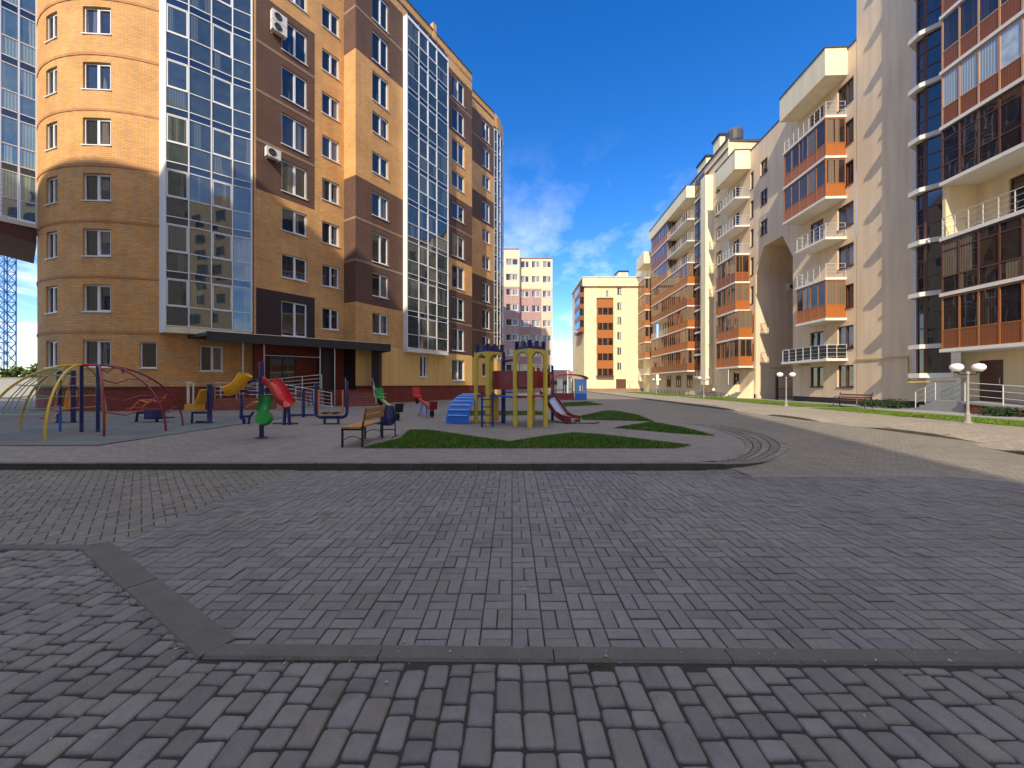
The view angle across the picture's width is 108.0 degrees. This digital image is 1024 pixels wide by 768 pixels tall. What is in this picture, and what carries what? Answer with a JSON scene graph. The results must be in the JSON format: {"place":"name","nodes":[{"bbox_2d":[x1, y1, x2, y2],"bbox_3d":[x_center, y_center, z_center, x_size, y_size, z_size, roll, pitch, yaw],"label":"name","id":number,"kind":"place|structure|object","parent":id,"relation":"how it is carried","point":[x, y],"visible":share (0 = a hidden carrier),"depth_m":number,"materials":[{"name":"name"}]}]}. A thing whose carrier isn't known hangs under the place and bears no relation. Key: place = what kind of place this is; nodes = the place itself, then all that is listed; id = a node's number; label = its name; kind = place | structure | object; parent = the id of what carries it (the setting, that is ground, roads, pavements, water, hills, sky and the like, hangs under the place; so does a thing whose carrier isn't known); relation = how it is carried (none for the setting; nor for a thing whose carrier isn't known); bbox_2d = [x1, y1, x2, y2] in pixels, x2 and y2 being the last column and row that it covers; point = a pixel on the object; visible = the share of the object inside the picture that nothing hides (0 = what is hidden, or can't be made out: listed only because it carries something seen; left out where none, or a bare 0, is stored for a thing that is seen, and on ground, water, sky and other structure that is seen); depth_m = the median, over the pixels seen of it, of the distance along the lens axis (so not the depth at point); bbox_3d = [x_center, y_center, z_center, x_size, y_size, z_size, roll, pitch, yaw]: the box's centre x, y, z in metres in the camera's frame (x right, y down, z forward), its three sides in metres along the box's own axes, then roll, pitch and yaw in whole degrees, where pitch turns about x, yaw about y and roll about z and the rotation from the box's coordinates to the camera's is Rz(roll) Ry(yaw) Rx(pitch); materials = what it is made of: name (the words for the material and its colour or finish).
{"place":"outdoors","nodes":[
{"label":"outdoors","id":0,"kind":"place"},
{"bbox_2d":[0,470,298,544],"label":"herringbone paving","id":1,"kind":"structure","parent":0,"point":[12,482],"depth_m":5.15,"materials":[{"name":"grey stone"}]},
{"bbox_2d":[0,393,745,461],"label":"plaza","id":2,"kind":"structure","parent":0,"point":[310,438],"depth_m":9.32,"materials":[{"name":"grey concrete"}]},
{"bbox_2d":[0,416,286,444],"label":"playground mat","id":3,"kind":"object","parent":2,"relation":"on","point":[121,428],"visible":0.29,"depth_m":12.20,"materials":[{"name":"rubber"}]},
{"bbox_2d":[39,371,77,422],"bbox_3d":[-16.900,0.482,13.905,0.780,1.965,0.848,0,0,0],"label":"exercise machine","id":4,"kind":"object","parent":3,"relation":"on","point":[69,402],"visible":0.7,"depth_m":14.05,"materials":[{"name":"blue paint"}]},
{"bbox_2d":[0,364,183,440],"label":"climbing dome","id":5,"kind":"structure","parent":3,"relation":"on","point":[98,375],"depth_m":11.27,"materials":[{"name":"yellow paint"}]},
{"bbox_2d":[0,416,294,445],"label":"mat edging","id":6,"kind":"object","parent":3,"relation":"on","point":[126,440],"visible":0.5,"depth_m":9.29,"materials":[{"name":"concrete"}]},
{"bbox_2d":[126,397,174,421],"bbox_3d":[-13.850,0.985,14.300,1.600,0.974,0.500,0,0,0],"label":"exercise machine","id":7,"kind":"object","parent":3,"relation":"on","point":[156,415],"visible":0.88,"depth_m":14.17,"materials":[{"name":"blue paint"}]},
{"bbox_2d":[184,382,213,422],"bbox_3d":[-11.605,0.695,13.848,0.890,1.544,0.545,0,0,0],"label":"exercise machine","id":8,"kind":"object","parent":3,"relation":"on","point":[203,396],"visible":0.96,"depth_m":13.82,"materials":[{"name":"blue paint"}]},
{"bbox_2d":[221,362,295,438],"bbox_3d":[-6.814,0.432,9.979,1.869,2.065,0.667,0,0,0],"label":"ball chute","id":9,"kind":"object","parent":2,"relation":"on","point":[278,390],"visible":1,"depth_m":9.94,"materials":[{"name":"blue paint"}]},
{"bbox_2d":[214,374,333,410],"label":"entrance ramp","id":10,"kind":"structure","parent":2,"relation":"on","point":[220,403],"depth_m":21.71,"materials":[{"name":"metal"}]},
{"bbox_2d":[314,381,348,423],"bbox_3d":[-6.600,0.680,13.550,1.260,1.591,0.300,0,0,0],"label":"exercise machine","id":11,"kind":"object","parent":2,"relation":"on","point":[317,401],"visible":0.98,"depth_m":13.55,"materials":[{"name":"blue paint"}]},
{"bbox_2d":[344,377,377,406],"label":"entrance stairs","id":12,"kind":"structure","parent":2,"relation":"on","point":[362,399],"depth_m":25.19,"materials":[{"name":"brick"}]},
{"bbox_2d":[341,405,385,446],"bbox_3d":[-3.660,1.011,9.285,0.580,0.908,1.390,0,0,0],"label":"park bench","id":13,"kind":"object","parent":2,"relation":"on","point":[363,424],"visible":1,"depth_m":8.94,"materials":[{"name":"brown wood"}]},
{"bbox_2d":[377,405,397,437],"bbox_3d":[-3.450,1.037,10.350,0.436,0.864,0.440,0,0,0],"label":"litter bin","id":14,"kind":"object","parent":2,"relation":"on","point":[389,417],"visible":0.76,"depth_m":10.24,"materials":[{"name":"blue metal"}]},
{"bbox_2d":[412,387,437,416],"bbox_3d":[-4.000,0.812,16.950,0.404,1.322,2.490,0,0,-32],"label":"seesaw","id":15,"kind":"object","parent":2,"relation":"on","point":[431,406],"visible":1,"depth_m":16.91,"materials":[{"name":"red paint"}]},
{"bbox_2d":[446,340,598,427],"bbox_3d":[0.419,-0.003,13.829,5.693,2.935,3.053,0,0,0],"label":"playset","id":16,"kind":"object","parent":2,"relation":"on","point":[530,379],"visible":0.99,"depth_m":13.54,"materials":[{"name":"yellow paint"}]},
{"bbox_2d":[0,0,856,384],"label":"sky","id":17,"kind":"structure","parent":0,"point":[606,110],"materials":[{"name":"blue"}]},
{"bbox_2d":[0,427,1023,767],"bbox_3d":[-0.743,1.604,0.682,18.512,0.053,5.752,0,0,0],"label":"cobblestone paving","id":18,"kind":"structure","parent":0,"point":[128,640],"depth_m":1.82,"materials":[{"name":"stone"}]},
{"bbox_2d":[0,541,1023,665],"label":"kerb band","id":19,"kind":"object","parent":18,"relation":"on","point":[198,633],"visible":0.84,"depth_m":2.20,"materials":[{"name":"concrete"}]},
{"bbox_2d":[362,428,691,448],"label":"grass","id":20,"kind":"structure","parent":0,"point":[419,438],"depth_m":9.01,"materials":[{"name":"plant"}]},
{"bbox_2d":[554,371,571,388],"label":"house","id":21,"kind":"structure","parent":0,"point":[559,382],"depth_m":112.00,"materials":[{"name":"beige paint"}]},
{"bbox_2d":[113,469,1023,650],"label":"block paving","id":22,"kind":"structure","parent":0,"point":[968,552],"depth_m":3.36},
{"bbox_2d":[750,475,1023,482],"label":"drain line","id":23,"kind":"object","parent":22,"relation":"on","point":[878,476],"visible":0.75,"depth_m":6.36,"materials":[{"name":"concrete"}]},
{"bbox_2d":[554,374,588,399],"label":"play pavilion","id":24,"kind":"structure","parent":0,"point":[581,395],"depth_m":34.58,"materials":[{"name":"paint"}]},
{"bbox_2d":[580,410,652,420],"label":"grass","id":25,"kind":"structure","parent":0,"point":[613,415],"depth_m":15.82,"materials":[{"name":"plant"}]},
{"bbox_2d":[518,385,728,392],"bbox_3d":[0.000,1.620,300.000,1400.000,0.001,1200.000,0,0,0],"label":"ground","id":26,"kind":"structure","parent":0,"point":[571,389],"depth_m":109.58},
{"bbox_2d":[0,216,16,369],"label":"tower crane","id":27,"kind":"object","parent":26,"relation":"on","point":[4,321],"visible":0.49,"depth_m":62.39,"materials":[{"name":"metal"}]},
{"bbox_2d":[0,363,36,377],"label":"tree","id":28,"kind":"object","parent":26,"relation":"on","point":[12,372],"visible":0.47,"depth_m":55.59,"materials":[{"name":"green plant"}]},
{"bbox_2d":[0,378,36,396],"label":"boundary wall","id":29,"kind":"structure","parent":26,"relation":"on","point":[5,383],"depth_m":41.00,"materials":[{"name":"concrete"}]},
{"bbox_2d":[0,0,503,410],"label":"apartment building","id":30,"kind":"structure","parent":26,"relation":"on","point":[200,194],"depth_m":22.50,"materials":[{"name":"orange brick"}]},
{"bbox_2d":[81,285,111,312],"bbox_3d":[-22.443,-4.617,20.161,1.502,1.505,0.230,0,0,-3],"label":"window","id":31,"kind":"structure","parent":30,"relation":"in","point":[97,297],"depth_m":20.23,"materials":[{"name":"grey glass"}]},
{"bbox_2d":[81,230,111,256],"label":"window","id":32,"kind":"structure","parent":30,"relation":"in","point":[97,242],"depth_m":20.22,"materials":[{"name":"white plastic"}]},
{"bbox_2d":[81,174,111,201],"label":"window","id":33,"kind":"structure","parent":30,"relation":"in","point":[97,187],"depth_m":20.23,"materials":[{"name":"grey glass"}]},
{"bbox_2d":[81,119,111,146],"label":"window","id":34,"kind":"structure","parent":30,"relation":"in","point":[97,131],"depth_m":20.23,"materials":[{"name":"grey glass"}]},
{"bbox_2d":[81,63,111,90],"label":"window","id":35,"kind":"structure","parent":30,"relation":"in","point":[97,76],"depth_m":20.23,"materials":[{"name":"white plastic"}]},
{"bbox_2d":[81,8,111,35],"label":"window","id":36,"kind":"structure","parent":30,"relation":"in","point":[97,21],"depth_m":20.23,"materials":[{"name":"white plastic"}]},
{"bbox_2d":[84,340,111,367],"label":"window","id":37,"kind":"structure","parent":30,"relation":"in","point":[96,351],"depth_m":20.23,"materials":[{"name":"white plastic"}]},
{"bbox_2d":[138,342,157,368],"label":"window","id":38,"kind":"structure","parent":30,"relation":"in","point":[148,349],"depth_m":20.70,"materials":[{"name":"white plastic"}]},
{"bbox_2d":[199,346,223,371],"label":"window","id":39,"kind":"structure","parent":30,"relation":"in","point":[211,357],"depth_m":22.04,"materials":[{"name":"white plastic"}]},
{"bbox_2d":[268,353,295,389],"bbox_3d":[-14.604,-0.750,23.625,0.090,2.300,1.600,0,0,36],"label":"door","id":40,"kind":"structure","parent":30,"relation":"in","point":[282,366],"depth_m":23.65,"materials":[{"name":"black glass"}]},
{"bbox_2d":[281,301,305,337],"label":"window","id":41,"kind":"structure","parent":30,"relation":"in","point":[293,314],"depth_m":24.32,"materials":[{"name":"grey glass"}]},
{"bbox_2d":[281,254,307,282],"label":"window","id":42,"kind":"structure","parent":30,"relation":"in","point":[293,268],"depth_m":24.33,"materials":[{"name":"glass"}]},
{"bbox_2d":[281,207,307,237],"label":"window","id":43,"kind":"structure","parent":30,"relation":"in","point":[293,222],"depth_m":24.33,"materials":[{"name":"white plastic"}]},
{"bbox_2d":[281,160,307,200],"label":"window","id":44,"kind":"structure","parent":30,"relation":"in","point":[293,177],"depth_m":24.33,"materials":[{"name":"grey glass"}]},
{"bbox_2d":[281,113,307,155],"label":"window","id":45,"kind":"structure","parent":30,"relation":"in","point":[293,131],"depth_m":24.33,"materials":[{"name":"blue glass"}]},
{"bbox_2d":[281,66,307,110],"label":"window","id":46,"kind":"structure","parent":30,"relation":"in","point":[293,86],"depth_m":24.33,"materials":[{"name":"blue glass"}]},
{"bbox_2d":[281,23,307,66],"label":"window","id":47,"kind":"structure","parent":30,"relation":"in","point":[294,45],"depth_m":24.48,"materials":[{"name":"blue glass"}]},
{"bbox_2d":[321,307,338,330],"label":"window","id":48,"kind":"structure","parent":30,"relation":"in","point":[329,317],"depth_m":26.27,"materials":[{"name":"glass"}]},
{"bbox_2d":[321,264,339,289],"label":"window","id":49,"kind":"structure","parent":30,"relation":"in","point":[329,274],"depth_m":26.26,"materials":[{"name":"glass"}]},
{"bbox_2d":[321,178,339,205],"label":"window","id":50,"kind":"structure","parent":30,"relation":"in","point":[329,189],"depth_m":26.26,"materials":[{"name":"white plastic"}]},
{"bbox_2d":[321,135,339,164],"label":"window","id":51,"kind":"structure","parent":30,"relation":"in","point":[329,147],"depth_m":26.26,"materials":[{"name":"blue glass"}]},
{"bbox_2d":[321,92,339,122],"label":"window","id":52,"kind":"structure","parent":30,"relation":"in","point":[329,105],"depth_m":26.26,"materials":[{"name":"blue glass"}]},
{"bbox_2d":[321,49,339,80],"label":"window","id":53,"kind":"structure","parent":30,"relation":"in","point":[329,63],"depth_m":26.26,"materials":[{"name":"blue glass"}]},
{"bbox_2d":[322,221,339,247],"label":"window","id":54,"kind":"structure","parent":30,"relation":"in","point":[329,232],"depth_m":26.26,"materials":[{"name":"white plastic"}]},
{"bbox_2d":[322,5,339,38],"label":"window","id":55,"kind":"structure","parent":30,"relation":"in","point":[329,20],"depth_m":26.26,"materials":[{"name":"blue glass"}]},
{"bbox_2d":[372,313,388,335],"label":"window","id":56,"kind":"structure","parent":30,"relation":"in","point":[379,321],"depth_m":28.21,"materials":[{"name":"white plastic"}]},
{"bbox_2d":[372,272,388,299],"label":"window","id":57,"kind":"structure","parent":30,"relation":"in","point":[379,282],"depth_m":28.21,"materials":[{"name":"grey glass"}]},
{"bbox_2d":[372,232,388,266],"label":"window","id":58,"kind":"structure","parent":30,"relation":"in","point":[379,243],"depth_m":28.21,"materials":[{"name":"white plastic"}]},
{"bbox_2d":[372,192,388,221],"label":"window","id":59,"kind":"structure","parent":30,"relation":"in","point":[379,203],"depth_m":28.21,"materials":[{"name":"white plastic"}]},
{"bbox_2d":[372,151,388,180],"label":"window","id":60,"kind":"structure","parent":30,"relation":"in","point":[379,164],"depth_m":28.21,"materials":[{"name":"blue glass"}]},
{"bbox_2d":[372,111,388,141],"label":"window","id":61,"kind":"structure","parent":30,"relation":"in","point":[379,125],"depth_m":28.21,"materials":[{"name":"blue glass"}]},
{"bbox_2d":[372,71,388,111],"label":"window","id":62,"kind":"structure","parent":30,"relation":"in","point":[379,86],"depth_m":28.22,"materials":[{"name":"blue glass"}]},
{"bbox_2d":[372,30,388,72],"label":"window","id":63,"kind":"structure","parent":30,"relation":"in","point":[379,47],"depth_m":28.21,"materials":[{"name":"blue glass"}]},
{"bbox_2d":[372,0,388,33],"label":"window","id":64,"kind":"structure","parent":30,"relation":"in","point":[379,8],"depth_m":28.29,"materials":[{"name":"blue glass"}]},
{"bbox_2d":[452,328,463,351],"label":"window","id":65,"kind":"structure","parent":30,"relation":"in","point":[457,334],"depth_m":35.86,"materials":[{"name":"white plastic"}]},
{"bbox_2d":[452,360,463,380],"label":"window","id":66,"kind":"structure","parent":30,"relation":"in","point":[457,365],"depth_m":35.85,"materials":[{"name":"white plastic"}]},
{"bbox_2d":[452,296,464,321],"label":"window","id":67,"kind":"structure","parent":30,"relation":"in","point":[457,303],"depth_m":35.85,"materials":[{"name":"grey glass"}]},
{"bbox_2d":[452,265,464,290],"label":"window","id":68,"kind":"structure","parent":30,"relation":"in","point":[457,272],"depth_m":35.85,"materials":[{"name":"grey glass"}]},
{"bbox_2d":[452,233,464,260],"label":"window","id":69,"kind":"structure","parent":30,"relation":"in","point":[457,242],"depth_m":35.85,"materials":[{"name":"white plastic"}]},
{"bbox_2d":[452,138,464,168],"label":"window","id":70,"kind":"structure","parent":30,"relation":"in","point":[457,149],"depth_m":35.85,"materials":[{"name":"blue glass"}]},
{"bbox_2d":[452,106,464,138],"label":"window","id":71,"kind":"structure","parent":30,"relation":"in","point":[457,119],"depth_m":35.85,"materials":[{"name":"blue glass"}]},
{"bbox_2d":[452,75,464,107],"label":"window","id":72,"kind":"structure","parent":30,"relation":"in","point":[457,88],"depth_m":35.85,"materials":[{"name":"blue glass"}]},
{"bbox_2d":[499,248,551,391],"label":"apartment building","id":73,"kind":"structure","parent":26,"relation":"on","point":[527,298],"depth_m":75.10,"materials":[{"name":"white paint"}]},
{"bbox_2d":[571,271,642,390],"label":"apartment building","id":74,"kind":"structure","parent":26,"relation":"on","point":[605,337],"depth_m":75.20,"materials":[{"name":"beige paint"}]},
{"bbox_2d":[636,251,656,391],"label":"apartment building","id":75,"kind":"structure","parent":26,"relation":"on","point":[647,329],"depth_m":70.22,"materials":[{"name":"paint"}]},
{"bbox_2d":[649,126,759,395],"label":"apartment building","id":76,"kind":"structure","parent":26,"relation":"on","point":[687,248],"depth_m":51.47,"materials":[{"name":"beige paint"}]},
{"bbox_2d":[715,39,856,404],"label":"apartment building","id":77,"kind":"structure","parent":26,"relation":"on","point":[786,291],"depth_m":31.39,"materials":[{"name":"beige paint"}]},
{"bbox_2d":[809,367,823,387],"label":"window","id":78,"kind":"structure","parent":77,"relation":"in","point":[816,372],"depth_m":30.31,"materials":[{"name":"grey glass"}]},
{"bbox_2d":[836,365,853,387],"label":"window","id":79,"kind":"structure","parent":77,"relation":"in","point":[846,372],"depth_m":27.54,"materials":[{"name":"grey glass"}]},
{"bbox_2d":[836,201,853,231],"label":"window","id":80,"kind":"structure","parent":77,"relation":"in","point":[846,213],"depth_m":27.54,"materials":[{"name":"blue glass"}]},
{"bbox_2d":[837,242,853,270],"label":"window","id":81,"kind":"structure","parent":77,"relation":"in","point":[846,253],"depth_m":27.50,"materials":[{"name":"blue glass"}]},
{"bbox_2d":[837,76,853,112],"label":"window","id":82,"kind":"structure","parent":77,"relation":"in","point":[846,93],"depth_m":27.47,"materials":[{"name":"glass"}]},
{"bbox_2d":[839,325,853,348],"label":"window","id":83,"kind":"structure","parent":77,"relation":"in","point":[846,333],"depth_m":27.47,"materials":[{"name":"blue glass"}]},
{"bbox_2d":[855,0,1023,407],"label":"apartment building","id":84,"kind":"structure","parent":26,"relation":"on","point":[940,187],"depth_m":20.93,"materials":[{"name":"beige paint"}]},
{"bbox_2d":[916,295,940,344],"bbox_3d":[24.009,-3.645,21.349,0.616,2.750,1.631,0,0,0],"label":"stair window","id":85,"kind":"structure","parent":84,"relation":"in","point":[928,308],"depth_m":21.27,"materials":[{"name":"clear glass"}]},
{"bbox_2d":[916,242,940,292],"bbox_3d":[24.009,-6.645,21.349,0.616,2.750,1.631,0,0,0],"label":"stair window","id":86,"kind":"structure","parent":84,"relation":"in","point":[928,256],"depth_m":21.27,"materials":[{"name":"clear glass"}]},
{"bbox_2d":[916,134,940,188],"bbox_3d":[24.009,-12.645,21.349,0.616,2.750,1.631,0,0,0],"label":"stair window","id":87,"kind":"structure","parent":84,"relation":"in","point":[928,153],"depth_m":21.27,"materials":[{"name":"blue glass"}]},
{"bbox_2d":[916,81,940,136],"bbox_3d":[24.009,-15.645,21.349,0.616,2.750,1.631,0,0,0],"label":"stair window","id":88,"kind":"structure","parent":84,"relation":"in","point":[928,101],"depth_m":21.27,"materials":[{"name":"blue glass"}]},
{"bbox_2d":[916,27,940,85],"bbox_3d":[24.009,-18.645,21.349,0.616,2.750,1.631,0,0,0],"label":"stair window","id":89,"kind":"structure","parent":84,"relation":"in","point":[928,50],"depth_m":21.27,"materials":[{"name":"blue glass"}]},
{"bbox_2d":[916,0,940,33],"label":"stair window","id":90,"kind":"structure","parent":84,"relation":"in","point":[928,12],"depth_m":21.30,"materials":[{"name":"blue glass"}]},
{"bbox_2d":[916,187,941,240],"bbox_3d":[24.009,-9.645,21.349,0.616,2.750,1.631,0,0,0],"label":"stair window","id":91,"kind":"structure","parent":84,"relation":"in","point":[928,204],"depth_m":21.23,"materials":[{"name":"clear glass"}]},
{"bbox_2d":[916,348,950,372],"bbox_3d":[24.009,-1.320,21.349,0.616,1.400,1.631,0,0,0],"label":"stair window","id":92,"kind":"structure","parent":84,"relation":"in","point":[932,360],"depth_m":21.14,"materials":[{"name":"grey glass"}]},
{"bbox_2d":[980,360,1002,401],"bbox_3d":[25.070,-0.175,19.421,0.110,2.150,1.051,0,0,2],"label":"door","id":93,"kind":"structure","parent":84,"relation":"in","point":[993,374],"depth_m":19.45,"materials":[{"name":"brown metal"}]},
{"bbox_2d":[1011,174,1023,212],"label":"window","id":94,"kind":"structure","parent":84,"relation":"in","point":[1016,182],"depth_m":18.42,"materials":[{"name":"glass"}]},
{"bbox_2d":[962,382,1023,416],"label":"entrance ramp","id":95,"kind":"structure","parent":26,"relation":"on","point":[977,404],"depth_m":18.13,"materials":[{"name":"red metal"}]},
{"bbox_2d":[615,421,713,435],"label":"grass","id":96,"kind":"structure","parent":0,"point":[657,427],"depth_m":11.85,"materials":[{"name":"plant"}]},
{"bbox_2d":[688,423,788,461],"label":"apron paving","id":97,"kind":"structure","parent":0,"point":[759,445],"depth_m":9.38,"materials":[{"name":"stone"}]},
{"bbox_2d":[535,391,1023,481],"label":"road","id":98,"kind":"structure","parent":0,"point":[819,448],"depth_m":8.97,"materials":[{"name":"grey asphalt"}]},
{"bbox_2d":[0,458,776,470],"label":"plaza kerb","id":99,"kind":"structure","parent":98,"relation":"on","point":[326,465],"depth_m":6.88,"materials":[{"name":"concrete"}]},
{"bbox_2d":[587,391,1023,454],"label":"sidewalk kerb","id":100,"kind":"structure","parent":98,"relation":"on","point":[1020,452],"depth_m":12.74,"materials":[{"name":"grey concrete"}]},
{"bbox_2d":[590,391,1023,449],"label":"sidewalk","id":101,"kind":"structure","parent":0,"point":[1004,437],"depth_m":14.91,"materials":[{"name":"grey concrete"}]},
{"bbox_2d":[810,407,1023,426],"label":"grass","id":102,"kind":"structure","parent":101,"relation":"on","point":[998,421],"depth_m":16.50,"materials":[{"name":"plant"}]},
{"bbox_2d":[949,363,986,423],"bbox_3d":[17.150,0.350,14.000,1.220,2.250,0.380,0,0,0],"label":"street lamp","id":103,"kind":"object","parent":101,"relation":"on","point":[958,367],"visible":1,"depth_m":13.96,"materials":[{"name":"metal"}]},
{"bbox_2d":[626,390,1023,419],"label":"path","id":104,"kind":"structure","parent":0,"point":[932,412],"depth_m":21.62,"materials":[{"name":"concrete"}]},
{"bbox_2d":[724,380,753,397],"bbox_3d":[24.365,0.550,40.138,1.680,1.900,2.800,0,0,2],"label":"entrance porch","id":105,"kind":"object","parent":104,"relation":"on","point":[746,392],"visible":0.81,"depth_m":38.80,"materials":[{"name":"beige paint"}]},
{"bbox_2d":[680,396,858,406],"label":"grass","id":106,"kind":"structure","parent":104,"relation":"on","point":[782,403],"depth_m":29.02,"materials":[{"name":"plant"}]},
{"bbox_2d":[970,406,1023,416],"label":"shrub","id":107,"kind":"object","parent":104,"relation":"on","point":[997,411],"visible":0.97,"depth_m":17.04,"materials":[{"name":"green plant"}]},
{"bbox_2d":[914,383,964,412],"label":"entrance stairs","id":108,"kind":"structure","parent":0,"point":[950,405],"depth_m":20.35,"materials":[{"name":"concrete"}]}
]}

